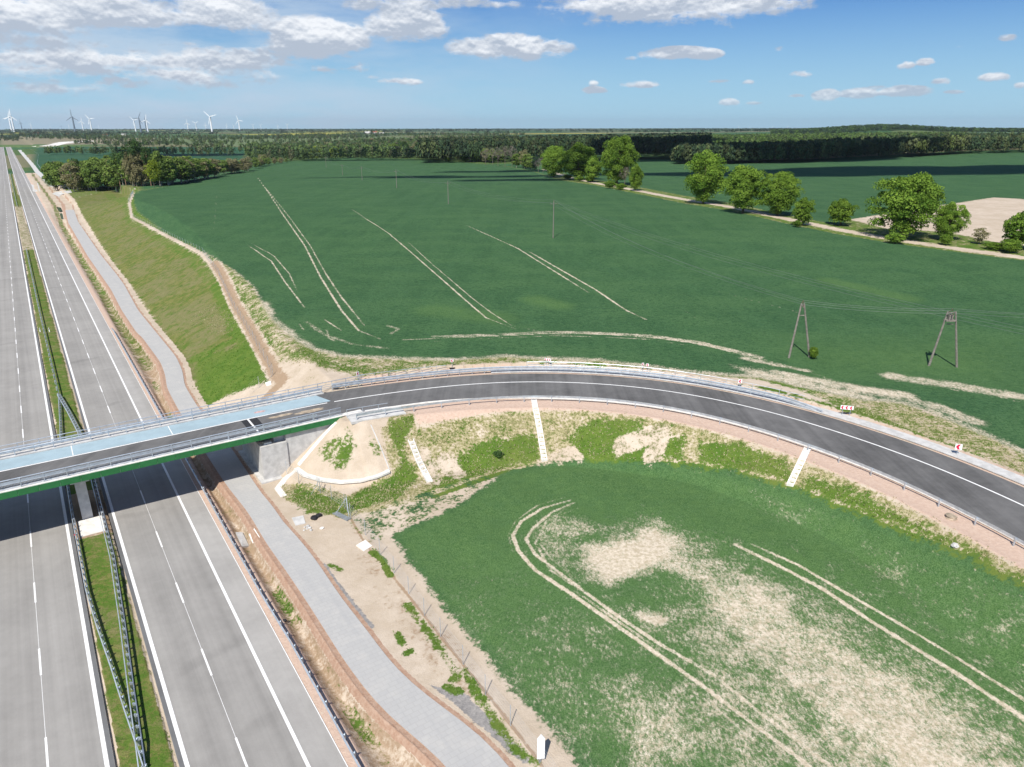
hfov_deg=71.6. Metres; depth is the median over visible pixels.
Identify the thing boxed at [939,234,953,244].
bush
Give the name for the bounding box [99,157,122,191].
woodland tree
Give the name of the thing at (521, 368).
guard rail
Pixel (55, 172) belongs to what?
woodland tree
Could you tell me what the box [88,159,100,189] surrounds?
woodland tree
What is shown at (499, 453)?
dark bush
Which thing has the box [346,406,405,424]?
end slab
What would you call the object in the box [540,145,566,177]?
tree
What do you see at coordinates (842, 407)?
chevron sign
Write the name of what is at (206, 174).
woodland tree
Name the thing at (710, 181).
tree
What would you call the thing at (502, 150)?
bare tree
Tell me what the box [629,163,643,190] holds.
tree
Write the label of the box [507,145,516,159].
bare tree
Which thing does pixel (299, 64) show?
sky
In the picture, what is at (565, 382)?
road marking
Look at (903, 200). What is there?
tree
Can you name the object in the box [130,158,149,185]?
woodland tree
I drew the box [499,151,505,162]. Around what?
hedge tree
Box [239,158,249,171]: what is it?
woodland tree
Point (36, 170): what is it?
gravel track
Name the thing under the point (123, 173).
woodland tree
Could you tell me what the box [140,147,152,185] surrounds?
woodland tree
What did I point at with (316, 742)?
motorway shoulder
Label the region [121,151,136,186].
woodland tree
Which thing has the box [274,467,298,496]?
concrete apron
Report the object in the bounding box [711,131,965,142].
spring forest
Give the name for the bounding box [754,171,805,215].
tree
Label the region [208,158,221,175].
woodland tree
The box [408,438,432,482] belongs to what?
drain chute
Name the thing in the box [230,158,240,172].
woodland tree
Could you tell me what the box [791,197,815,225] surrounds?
tree
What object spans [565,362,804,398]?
guardrail
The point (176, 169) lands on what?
woodland tree
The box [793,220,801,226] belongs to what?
bush
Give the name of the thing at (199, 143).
distant hedges
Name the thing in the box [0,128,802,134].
horizon woods
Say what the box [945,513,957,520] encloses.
sand heap
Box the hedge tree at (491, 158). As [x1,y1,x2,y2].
[486,149,499,162]
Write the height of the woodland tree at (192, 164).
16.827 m
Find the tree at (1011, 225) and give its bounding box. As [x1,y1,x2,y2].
[1001,211,1023,243]
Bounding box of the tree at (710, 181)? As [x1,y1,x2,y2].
[683,149,729,203]
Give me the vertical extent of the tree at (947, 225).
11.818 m
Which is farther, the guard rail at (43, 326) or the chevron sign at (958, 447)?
the guard rail at (43, 326)
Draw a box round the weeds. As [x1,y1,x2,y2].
[147,287,1017,760]
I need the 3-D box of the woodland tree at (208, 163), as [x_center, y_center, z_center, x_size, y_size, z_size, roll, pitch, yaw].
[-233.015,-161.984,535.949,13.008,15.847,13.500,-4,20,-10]
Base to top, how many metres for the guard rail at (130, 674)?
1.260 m
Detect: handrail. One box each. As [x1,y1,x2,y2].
[346,403,386,412]
[358,365,445,377]
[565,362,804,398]
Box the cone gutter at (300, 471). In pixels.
[294,467,389,483]
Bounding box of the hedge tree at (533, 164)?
[531,156,538,169]
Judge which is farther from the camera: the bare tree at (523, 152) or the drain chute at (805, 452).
the bare tree at (523, 152)
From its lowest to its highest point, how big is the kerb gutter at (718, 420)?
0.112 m
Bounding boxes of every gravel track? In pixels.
[18,150,61,186]
[52,190,71,196]
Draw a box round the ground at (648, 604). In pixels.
[0,128,1023,766]
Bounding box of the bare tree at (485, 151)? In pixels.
[482,150,489,164]
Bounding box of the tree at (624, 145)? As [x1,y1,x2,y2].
[599,135,640,183]
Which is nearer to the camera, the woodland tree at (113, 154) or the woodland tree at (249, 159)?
the woodland tree at (113, 154)
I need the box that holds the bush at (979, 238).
[971,227,990,242]
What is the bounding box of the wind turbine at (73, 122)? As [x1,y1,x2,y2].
[66,111,76,131]
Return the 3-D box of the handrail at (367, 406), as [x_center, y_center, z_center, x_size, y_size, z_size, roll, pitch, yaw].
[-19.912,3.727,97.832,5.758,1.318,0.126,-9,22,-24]
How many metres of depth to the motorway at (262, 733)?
71.69 m
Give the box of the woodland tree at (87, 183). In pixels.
[79,162,92,190]
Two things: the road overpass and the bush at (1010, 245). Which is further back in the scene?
the bush at (1010, 245)
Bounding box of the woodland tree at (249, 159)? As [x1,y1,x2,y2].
[242,155,252,169]
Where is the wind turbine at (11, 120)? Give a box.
[5,109,16,131]
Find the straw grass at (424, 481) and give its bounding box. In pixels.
[191,286,1023,581]
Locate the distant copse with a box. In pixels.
[244,140,442,159]
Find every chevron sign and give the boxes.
[840,405,853,415]
[955,444,962,454]
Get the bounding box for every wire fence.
[128,187,272,371]
[285,461,345,504]
[349,503,555,766]
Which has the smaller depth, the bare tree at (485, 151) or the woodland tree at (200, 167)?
the woodland tree at (200, 167)
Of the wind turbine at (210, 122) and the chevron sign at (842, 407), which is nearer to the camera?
the chevron sign at (842, 407)
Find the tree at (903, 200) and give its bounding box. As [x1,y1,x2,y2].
[864,171,945,236]
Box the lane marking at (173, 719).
[3,149,347,766]
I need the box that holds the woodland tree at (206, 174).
[198,159,209,178]
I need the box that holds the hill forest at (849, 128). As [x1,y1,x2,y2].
[770,123,1023,133]
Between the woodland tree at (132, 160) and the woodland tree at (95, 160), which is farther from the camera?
the woodland tree at (95, 160)
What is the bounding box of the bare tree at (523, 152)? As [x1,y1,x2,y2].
[518,149,529,167]
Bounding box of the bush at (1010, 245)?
[999,239,1022,252]
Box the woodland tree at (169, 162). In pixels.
[159,156,176,184]
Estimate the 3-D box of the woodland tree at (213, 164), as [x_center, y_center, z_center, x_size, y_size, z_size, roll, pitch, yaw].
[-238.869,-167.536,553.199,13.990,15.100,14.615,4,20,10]
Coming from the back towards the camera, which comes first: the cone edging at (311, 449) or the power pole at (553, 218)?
the power pole at (553, 218)
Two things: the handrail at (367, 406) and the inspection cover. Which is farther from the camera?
the handrail at (367, 406)
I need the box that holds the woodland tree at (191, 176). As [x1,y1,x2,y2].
[184,160,194,181]
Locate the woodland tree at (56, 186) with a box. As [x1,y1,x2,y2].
[45,162,59,190]
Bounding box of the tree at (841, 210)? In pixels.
[826,198,859,225]
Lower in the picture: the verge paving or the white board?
the white board
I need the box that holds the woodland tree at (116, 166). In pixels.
[110,158,124,183]
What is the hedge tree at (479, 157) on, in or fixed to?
on the ground at (648, 604)
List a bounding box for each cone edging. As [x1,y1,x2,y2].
[297,422,336,465]
[370,425,389,469]
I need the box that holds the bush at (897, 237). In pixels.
[884,233,905,243]
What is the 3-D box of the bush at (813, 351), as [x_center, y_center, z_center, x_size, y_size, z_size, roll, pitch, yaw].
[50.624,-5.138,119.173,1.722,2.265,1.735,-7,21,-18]
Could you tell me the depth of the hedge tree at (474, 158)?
777.46 m
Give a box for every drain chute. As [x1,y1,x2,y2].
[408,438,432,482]
[531,399,547,461]
[786,447,810,486]
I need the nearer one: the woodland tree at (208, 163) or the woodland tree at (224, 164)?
the woodland tree at (208, 163)
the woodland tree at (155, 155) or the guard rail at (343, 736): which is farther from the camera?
the woodland tree at (155, 155)
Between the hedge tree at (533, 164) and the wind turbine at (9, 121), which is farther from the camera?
the wind turbine at (9, 121)
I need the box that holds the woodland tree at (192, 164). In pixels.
[185,160,196,181]
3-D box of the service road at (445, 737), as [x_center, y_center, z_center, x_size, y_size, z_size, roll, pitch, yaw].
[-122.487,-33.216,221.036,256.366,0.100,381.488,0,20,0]
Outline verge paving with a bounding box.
[491,370,1023,484]
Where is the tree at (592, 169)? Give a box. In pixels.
[584,155,601,181]
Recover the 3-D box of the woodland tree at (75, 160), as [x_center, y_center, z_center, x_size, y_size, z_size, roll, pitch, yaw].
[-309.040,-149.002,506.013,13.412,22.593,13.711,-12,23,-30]
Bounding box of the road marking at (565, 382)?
[0,382,1023,505]
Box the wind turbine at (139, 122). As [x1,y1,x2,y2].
[132,114,141,131]
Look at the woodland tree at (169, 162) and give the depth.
463.51 m
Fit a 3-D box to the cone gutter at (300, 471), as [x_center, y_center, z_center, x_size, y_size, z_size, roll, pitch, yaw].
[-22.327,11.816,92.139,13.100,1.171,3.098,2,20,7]
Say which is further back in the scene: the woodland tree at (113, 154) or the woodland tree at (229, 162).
the woodland tree at (229, 162)
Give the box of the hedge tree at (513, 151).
[509,150,517,160]
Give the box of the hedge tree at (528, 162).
[526,156,534,169]
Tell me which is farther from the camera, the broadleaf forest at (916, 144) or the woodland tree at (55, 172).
the broadleaf forest at (916, 144)
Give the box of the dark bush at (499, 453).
[492,450,502,457]
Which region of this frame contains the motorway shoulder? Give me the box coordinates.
[10,147,346,766]
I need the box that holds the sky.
[0,0,1023,129]
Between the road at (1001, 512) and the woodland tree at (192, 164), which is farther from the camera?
the woodland tree at (192, 164)
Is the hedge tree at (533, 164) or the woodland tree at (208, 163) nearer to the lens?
the woodland tree at (208, 163)
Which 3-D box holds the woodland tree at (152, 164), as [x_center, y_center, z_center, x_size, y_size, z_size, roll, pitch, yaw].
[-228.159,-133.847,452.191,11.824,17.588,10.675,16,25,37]
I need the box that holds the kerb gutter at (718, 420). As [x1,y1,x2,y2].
[365,397,1023,545]
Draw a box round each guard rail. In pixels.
[26,249,58,393]
[57,394,145,766]
[58,394,147,766]
[111,328,359,766]
[332,366,822,413]
[356,395,1023,545]
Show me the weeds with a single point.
(487, 471)
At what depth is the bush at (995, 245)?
199.48 m
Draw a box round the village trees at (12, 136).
[0,132,112,140]
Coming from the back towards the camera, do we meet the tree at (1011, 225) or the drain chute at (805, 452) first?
the tree at (1011, 225)
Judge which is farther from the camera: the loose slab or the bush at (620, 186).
the bush at (620, 186)
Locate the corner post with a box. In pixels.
[336,496,348,514]
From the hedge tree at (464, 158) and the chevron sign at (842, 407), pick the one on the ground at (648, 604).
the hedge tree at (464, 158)
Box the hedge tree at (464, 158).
[459,154,470,161]
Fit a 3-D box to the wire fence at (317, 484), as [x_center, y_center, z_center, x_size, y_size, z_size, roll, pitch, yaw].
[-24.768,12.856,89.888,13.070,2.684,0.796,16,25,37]
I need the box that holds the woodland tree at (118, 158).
[113,155,125,183]
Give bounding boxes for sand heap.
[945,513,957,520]
[951,542,958,547]
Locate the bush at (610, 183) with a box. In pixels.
[604,180,616,187]
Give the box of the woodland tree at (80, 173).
[74,160,93,190]
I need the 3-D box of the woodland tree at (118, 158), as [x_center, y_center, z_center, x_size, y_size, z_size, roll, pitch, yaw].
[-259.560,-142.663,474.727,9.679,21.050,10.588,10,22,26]
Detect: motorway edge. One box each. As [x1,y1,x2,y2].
[4,152,114,766]
[7,153,184,766]
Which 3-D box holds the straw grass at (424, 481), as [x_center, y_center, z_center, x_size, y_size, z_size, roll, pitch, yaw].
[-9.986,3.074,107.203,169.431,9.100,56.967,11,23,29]
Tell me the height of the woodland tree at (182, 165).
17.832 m
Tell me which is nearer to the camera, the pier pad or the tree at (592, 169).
the pier pad
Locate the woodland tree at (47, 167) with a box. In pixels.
[43,163,55,190]
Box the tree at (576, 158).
[559,142,598,177]
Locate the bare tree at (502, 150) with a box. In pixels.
[501,146,508,158]
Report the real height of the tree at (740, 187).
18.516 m
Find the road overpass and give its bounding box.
[0,375,363,519]
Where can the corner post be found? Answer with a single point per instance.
(346, 504)
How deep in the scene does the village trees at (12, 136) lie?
2609.55 m
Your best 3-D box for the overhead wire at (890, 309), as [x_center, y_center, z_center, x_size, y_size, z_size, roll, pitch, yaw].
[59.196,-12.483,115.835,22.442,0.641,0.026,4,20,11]
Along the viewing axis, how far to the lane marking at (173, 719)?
71.38 m
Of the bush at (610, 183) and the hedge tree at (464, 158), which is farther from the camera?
the hedge tree at (464, 158)
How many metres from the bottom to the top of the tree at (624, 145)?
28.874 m
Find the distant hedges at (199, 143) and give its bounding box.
[33,132,523,154]
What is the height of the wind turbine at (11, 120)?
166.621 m
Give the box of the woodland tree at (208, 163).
[198,158,212,175]
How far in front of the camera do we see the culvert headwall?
81.90 m
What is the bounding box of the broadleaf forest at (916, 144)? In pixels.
[900,134,971,151]
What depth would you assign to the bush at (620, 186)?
373.68 m
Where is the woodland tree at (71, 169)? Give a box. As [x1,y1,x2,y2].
[58,160,82,191]
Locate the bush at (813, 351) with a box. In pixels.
[808,347,818,358]
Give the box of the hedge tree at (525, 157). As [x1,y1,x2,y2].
[520,154,530,168]
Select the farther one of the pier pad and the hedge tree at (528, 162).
the hedge tree at (528, 162)
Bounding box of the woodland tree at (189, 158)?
[182,155,199,179]
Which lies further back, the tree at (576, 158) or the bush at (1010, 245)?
the tree at (576, 158)
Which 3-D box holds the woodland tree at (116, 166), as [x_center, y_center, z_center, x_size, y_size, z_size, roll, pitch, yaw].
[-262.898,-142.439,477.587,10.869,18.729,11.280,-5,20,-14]
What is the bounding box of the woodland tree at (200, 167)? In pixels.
[191,161,204,179]
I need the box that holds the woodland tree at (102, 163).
[97,161,110,189]
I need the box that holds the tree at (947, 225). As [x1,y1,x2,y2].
[932,201,971,237]
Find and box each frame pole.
[788,300,809,357]
[928,309,957,367]
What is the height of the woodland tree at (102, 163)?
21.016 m
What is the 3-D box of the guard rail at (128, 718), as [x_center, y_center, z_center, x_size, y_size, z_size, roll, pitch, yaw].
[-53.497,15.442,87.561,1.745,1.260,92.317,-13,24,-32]
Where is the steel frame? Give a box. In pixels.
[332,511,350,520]
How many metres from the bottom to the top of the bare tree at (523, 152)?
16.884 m
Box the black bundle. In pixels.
[310,515,317,519]
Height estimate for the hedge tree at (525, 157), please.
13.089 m
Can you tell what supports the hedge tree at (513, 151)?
on the ground at (648, 604)
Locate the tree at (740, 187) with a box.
[721,164,768,212]
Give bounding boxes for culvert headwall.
[236,532,248,547]
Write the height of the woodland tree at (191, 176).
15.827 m
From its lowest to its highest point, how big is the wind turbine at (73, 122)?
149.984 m
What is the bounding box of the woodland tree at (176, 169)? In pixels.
[155,164,177,183]
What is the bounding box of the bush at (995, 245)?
[982,242,1003,249]
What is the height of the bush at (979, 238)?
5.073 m
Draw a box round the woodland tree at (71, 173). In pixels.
[62,161,78,189]
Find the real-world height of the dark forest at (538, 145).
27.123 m
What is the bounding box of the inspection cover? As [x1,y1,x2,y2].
[356,540,371,550]
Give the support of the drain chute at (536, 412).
on the ground at (648, 604)
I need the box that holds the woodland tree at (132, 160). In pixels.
[124,153,140,185]
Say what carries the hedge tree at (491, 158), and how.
on the ground at (648, 604)
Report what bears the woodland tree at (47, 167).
on the ground at (648, 604)
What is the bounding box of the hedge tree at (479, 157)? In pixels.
[475,147,484,160]
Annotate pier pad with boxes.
[78,515,104,536]
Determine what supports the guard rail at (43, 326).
on the ground at (648, 604)
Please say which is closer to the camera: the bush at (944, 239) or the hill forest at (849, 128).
the bush at (944, 239)
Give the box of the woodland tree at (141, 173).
[137,151,148,185]
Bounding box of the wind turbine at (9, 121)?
[3,111,12,130]
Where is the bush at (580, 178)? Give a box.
[574,176,583,180]
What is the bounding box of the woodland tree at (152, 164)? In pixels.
[143,159,161,186]
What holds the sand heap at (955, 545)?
on the ground at (648, 604)
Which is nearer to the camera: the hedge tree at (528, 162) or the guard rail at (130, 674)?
the guard rail at (130, 674)
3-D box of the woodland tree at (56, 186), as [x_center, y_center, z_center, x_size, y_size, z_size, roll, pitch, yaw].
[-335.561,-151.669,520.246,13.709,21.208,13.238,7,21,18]
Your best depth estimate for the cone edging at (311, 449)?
95.34 m
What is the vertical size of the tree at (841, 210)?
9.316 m
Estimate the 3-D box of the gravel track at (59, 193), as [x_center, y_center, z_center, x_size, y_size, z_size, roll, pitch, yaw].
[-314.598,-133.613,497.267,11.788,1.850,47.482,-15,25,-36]
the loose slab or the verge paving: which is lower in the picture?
the loose slab
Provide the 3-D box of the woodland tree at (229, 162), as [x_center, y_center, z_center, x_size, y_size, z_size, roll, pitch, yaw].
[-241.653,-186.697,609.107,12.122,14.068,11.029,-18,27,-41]
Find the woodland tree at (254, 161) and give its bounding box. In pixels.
[249,157,259,166]
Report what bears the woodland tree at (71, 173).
on the ground at (648, 604)
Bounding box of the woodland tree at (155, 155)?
[149,152,165,185]
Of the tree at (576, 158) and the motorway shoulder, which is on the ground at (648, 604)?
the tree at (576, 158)
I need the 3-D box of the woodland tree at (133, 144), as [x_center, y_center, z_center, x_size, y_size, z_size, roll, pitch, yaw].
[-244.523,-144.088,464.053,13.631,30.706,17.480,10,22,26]
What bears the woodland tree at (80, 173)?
on the ground at (648, 604)
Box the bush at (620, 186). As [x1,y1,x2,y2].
[615,183,626,189]
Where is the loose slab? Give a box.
[292,515,305,525]
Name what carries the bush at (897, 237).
on the ground at (648, 604)
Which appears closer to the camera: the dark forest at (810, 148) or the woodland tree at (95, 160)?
the woodland tree at (95, 160)
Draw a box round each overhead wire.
[578,219,796,302]
[806,302,943,310]
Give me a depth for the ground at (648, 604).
94.48 m
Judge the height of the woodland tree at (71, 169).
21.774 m
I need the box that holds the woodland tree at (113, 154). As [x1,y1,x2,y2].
[107,152,121,190]
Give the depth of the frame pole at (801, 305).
118.45 m
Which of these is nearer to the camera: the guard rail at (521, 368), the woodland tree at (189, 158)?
the guard rail at (521, 368)
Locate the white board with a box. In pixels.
[537,734,544,762]
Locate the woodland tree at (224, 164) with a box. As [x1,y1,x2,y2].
[219,160,228,172]
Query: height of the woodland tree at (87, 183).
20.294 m
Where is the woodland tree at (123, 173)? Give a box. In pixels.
[117,160,130,181]
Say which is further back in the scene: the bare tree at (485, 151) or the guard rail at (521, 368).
the bare tree at (485, 151)
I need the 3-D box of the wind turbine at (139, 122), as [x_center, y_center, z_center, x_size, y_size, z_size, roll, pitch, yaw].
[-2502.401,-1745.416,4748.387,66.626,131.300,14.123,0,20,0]
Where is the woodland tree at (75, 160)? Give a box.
[70,158,86,189]
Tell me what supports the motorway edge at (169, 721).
on the motorway at (262, 733)
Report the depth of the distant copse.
897.12 m
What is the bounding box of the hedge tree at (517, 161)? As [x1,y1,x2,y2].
[511,153,521,166]
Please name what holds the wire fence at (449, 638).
on the ground at (648, 604)
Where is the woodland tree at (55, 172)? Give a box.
[49,161,69,188]
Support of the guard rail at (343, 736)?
on the ground at (648, 604)
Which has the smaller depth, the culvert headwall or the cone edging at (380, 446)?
the culvert headwall
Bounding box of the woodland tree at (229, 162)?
[225,157,237,173]
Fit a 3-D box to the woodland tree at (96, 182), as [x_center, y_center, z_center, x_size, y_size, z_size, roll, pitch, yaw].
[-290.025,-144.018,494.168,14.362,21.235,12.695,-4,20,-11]
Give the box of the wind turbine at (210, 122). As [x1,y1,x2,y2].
[206,113,213,132]
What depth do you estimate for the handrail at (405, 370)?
112.90 m
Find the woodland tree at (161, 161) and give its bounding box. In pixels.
[150,150,165,185]
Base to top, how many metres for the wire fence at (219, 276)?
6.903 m
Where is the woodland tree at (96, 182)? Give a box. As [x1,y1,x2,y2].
[81,161,104,190]
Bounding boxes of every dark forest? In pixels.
[415,132,712,158]
[666,131,1023,160]
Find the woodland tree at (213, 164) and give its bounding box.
[205,158,215,177]
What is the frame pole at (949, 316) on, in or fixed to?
on the ground at (648, 604)
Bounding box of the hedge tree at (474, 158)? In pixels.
[470,151,477,161]
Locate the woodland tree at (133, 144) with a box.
[119,139,148,185]
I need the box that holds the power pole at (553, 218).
[553,201,557,237]
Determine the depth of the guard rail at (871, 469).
93.14 m
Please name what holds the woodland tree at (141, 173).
on the ground at (648, 604)
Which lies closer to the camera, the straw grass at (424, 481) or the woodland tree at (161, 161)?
the straw grass at (424, 481)
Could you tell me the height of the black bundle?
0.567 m
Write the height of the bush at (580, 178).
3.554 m
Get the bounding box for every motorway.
[0,147,115,766]
[6,147,305,766]
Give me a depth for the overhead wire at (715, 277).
137.31 m
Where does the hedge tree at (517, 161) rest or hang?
on the ground at (648, 604)
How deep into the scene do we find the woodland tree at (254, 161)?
694.38 m
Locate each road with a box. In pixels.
[0,373,1023,540]
[31,140,88,146]
[65,210,508,766]
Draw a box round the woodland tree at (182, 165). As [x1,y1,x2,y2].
[173,158,193,182]

